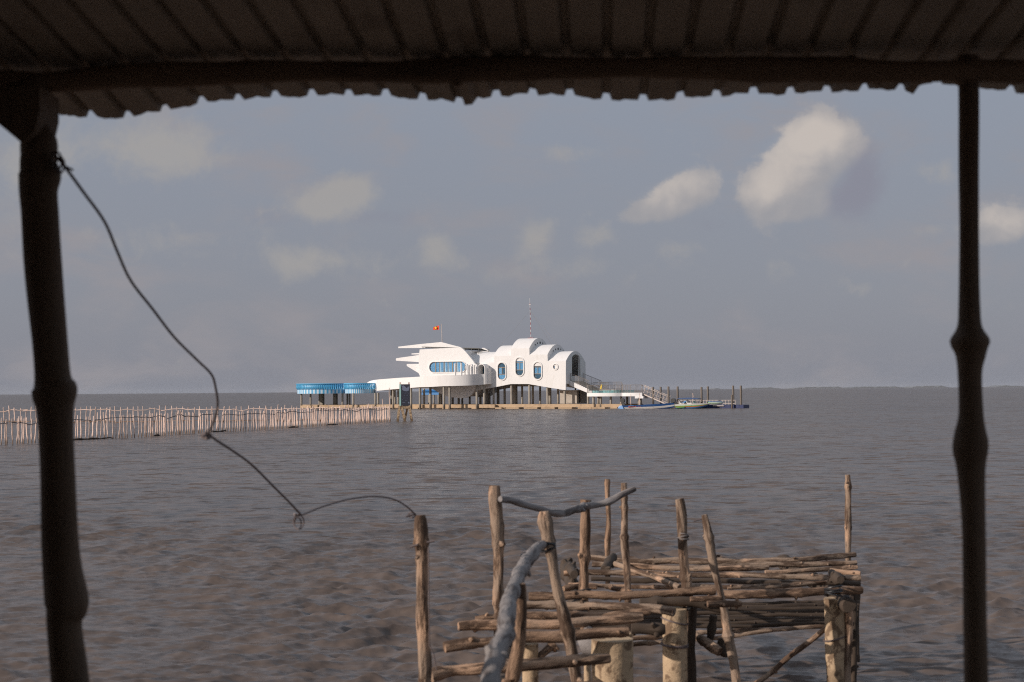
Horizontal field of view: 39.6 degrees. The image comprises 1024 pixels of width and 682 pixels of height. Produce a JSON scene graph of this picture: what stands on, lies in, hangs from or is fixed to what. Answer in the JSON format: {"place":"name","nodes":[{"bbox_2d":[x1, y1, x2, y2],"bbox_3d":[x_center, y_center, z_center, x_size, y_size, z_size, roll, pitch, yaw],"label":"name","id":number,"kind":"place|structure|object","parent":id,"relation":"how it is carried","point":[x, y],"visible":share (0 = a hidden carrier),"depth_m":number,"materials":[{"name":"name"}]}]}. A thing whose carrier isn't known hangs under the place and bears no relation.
{"place":"outdoors","nodes":[
{"label":"outdoors","id":0,"kind":"place"},
{"bbox_2d":[0,387,1023,681],"bbox_3d":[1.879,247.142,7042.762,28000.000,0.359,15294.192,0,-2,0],"label":"water","id":1,"kind":"structure","parent":0,"point":[204,561],"depth_m":26.26,"materials":[{"name":"liquid"}]},
{"bbox_2d":[74,437,111,439],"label":"driftwood","id":2,"kind":"object","parent":1,"relation":"in","point":[90,438],"visible":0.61,"depth_m":74.33,"materials":[{"name":"brown wood"}]},
{"bbox_2d":[0,404,386,422],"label":"stake fence","id":3,"kind":"object","parent":1,"relation":"in","point":[154,421],"visible":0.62,"depth_m":115.69,"materials":[{"name":"brown wood"}]},
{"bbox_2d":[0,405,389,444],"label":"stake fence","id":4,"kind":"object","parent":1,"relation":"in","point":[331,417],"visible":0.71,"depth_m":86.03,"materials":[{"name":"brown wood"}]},
{"bbox_2d":[296,383,381,408],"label":"round terrace","id":5,"kind":"structure","parent":1,"relation":"in","point":[322,389],"depth_m":202.71,"materials":[{"name":"blue paint"}]},
{"bbox_2d":[396,382,412,420],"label":"signboard","id":6,"kind":"object","parent":1,"relation":"in","point":[404,396],"visible":1,"depth_m":114.42,"materials":[{"name":"metal"}]},
{"bbox_2d":[422,389,438,403],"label":"balustrade","id":7,"kind":"object","parent":1,"relation":"in","point":[433,394],"visible":0.5,"depth_m":208.20,"materials":[{"name":"concrete"}]},
{"bbox_2d":[367,338,643,408],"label":"pavilion","id":8,"kind":"structure","parent":1,"relation":"in","point":[457,373],"depth_m":189.07,"materials":[{"name":"white concrete"}]},
{"bbox_2d":[430,362,464,371],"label":"window","id":9,"kind":"structure","parent":8,"relation":"in","point":[434,366],"depth_m":192.33,"materials":[{"name":"blue glass"}]},
{"bbox_2d":[421,346,486,350],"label":"solar panel rack","id":10,"kind":"object","parent":8,"relation":"on","point":[477,349],"visible":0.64,"depth_m":194.78,"materials":[{"name":"white metal"}]},
{"bbox_2d":[498,363,504,379],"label":"window","id":11,"kind":"structure","parent":8,"relation":"in","point":[501,368],"depth_m":189.17,"materials":[{"name":"blue glass"}]},
{"bbox_2d":[516,360,522,375],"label":"window","id":12,"kind":"structure","parent":8,"relation":"in","point":[519,364],"depth_m":187.93,"materials":[{"name":"blue glass"}]},
{"bbox_2d":[500,304,552,345],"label":"radio mast","id":13,"kind":"object","parent":8,"relation":"on","point":[530,323],"visible":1,"depth_m":190.61,"materials":[{"name":"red metal"}]},
{"bbox_2d":[534,362,540,378],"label":"window","id":14,"kind":"structure","parent":8,"relation":"in","point":[537,369],"depth_m":186.64,"materials":[{"name":"blue glass"}]},
{"bbox_2d":[0,0,1023,681],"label":"pole shelter","id":15,"kind":"object","parent":1,"relation":"in","point":[102,58],"visible":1,"depth_m":3.53,"materials":[{"name":"brown wood"}]},
{"bbox_2d":[50,151,415,529],"bbox_3d":[-0.937,0.227,5.463,0.296,1.255,3.994,-1,-2,8],"label":"slack wire","id":16,"kind":"object","parent":15,"relation":"attached to","point":[204,435],"visible":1,"depth_m":4.54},
{"bbox_2d":[587,382,648,406],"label":"pool terrace","id":17,"kind":"structure","parent":1,"relation":"in","point":[611,389],"depth_m":182.39,"materials":[{"name":"white concrete"}]},
{"bbox_2d":[410,474,863,681],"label":"pole jetty","id":18,"kind":"object","parent":1,"relation":"in","point":[603,634],"visible":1,"depth_m":10.21,"materials":[{"name":"brown wood"}]},
{"bbox_2d":[618,398,673,408],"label":"longboat","id":19,"kind":"object","parent":1,"relation":"on","point":[656,406],"visible":0.84,"depth_m":176.65,"materials":[{"name":"blue paint"}]},
{"bbox_2d":[667,386,669,402],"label":"mooring pile","id":20,"kind":"object","parent":1,"relation":"in","point":[668,394],"visible":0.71,"depth_m":178.44,"materials":[{"name":"metal"}]},
{"bbox_2d":[677,386,678,403],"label":"mooring pile","id":21,"kind":"object","parent":1,"relation":"in","point":[677,393],"visible":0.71,"depth_m":180.82,"materials":[{"name":"metal"}]},
{"bbox_2d":[670,398,710,408],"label":"speedboat","id":22,"kind":"object","parent":1,"relation":"on","point":[687,405],"visible":0.86,"depth_m":174.77,"materials":[{"name":"white paint"}]},
{"bbox_2d":[700,387,702,402],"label":"mooring pile","id":23,"kind":"object","parent":1,"relation":"in","point":[701,392],"visible":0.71,"depth_m":176.46,"materials":[{"name":"metal"}]},
{"bbox_2d":[672,400,748,407],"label":"floating dock","id":24,"kind":"object","parent":1,"relation":"on","point":[727,406],"visible":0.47,"depth_m":175.88,"materials":[{"name":"blue plastic"}]},
{"bbox_2d":[640,385,666,403],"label":"gangway","id":25,"kind":"object","parent":24,"relation":"on","point":[661,401],"visible":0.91,"depth_m":179.94,"materials":[{"name":"metal"}]},
{"bbox_2d":[707,401,722,404],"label":"dinghy","id":26,"kind":"object","parent":24,"relation":"on","point":[715,403],"visible":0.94,"depth_m":176.07,"materials":[{"name":"white plastic"}]},
{"bbox_2d":[740,386,741,404],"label":"mooring pile","id":27,"kind":"object","parent":1,"relation":"in","point":[740,395],"visible":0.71,"depth_m":175.40,"materials":[{"name":"metal"}]},
{"bbox_2d":[0,82,1023,394],"label":"sky","id":28,"kind":"structure","parent":0,"point":[791,239],"materials":[{"name":"blue"}]},
{"bbox_2d":[711,385,1023,388],"bbox_3d":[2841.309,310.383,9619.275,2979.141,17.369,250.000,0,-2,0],"label":"distant shore","id":29,"kind":"structure","parent":0,"point":[871,387],"depth_m":9494.39,"materials":[{"name":"grey"}]}
]}

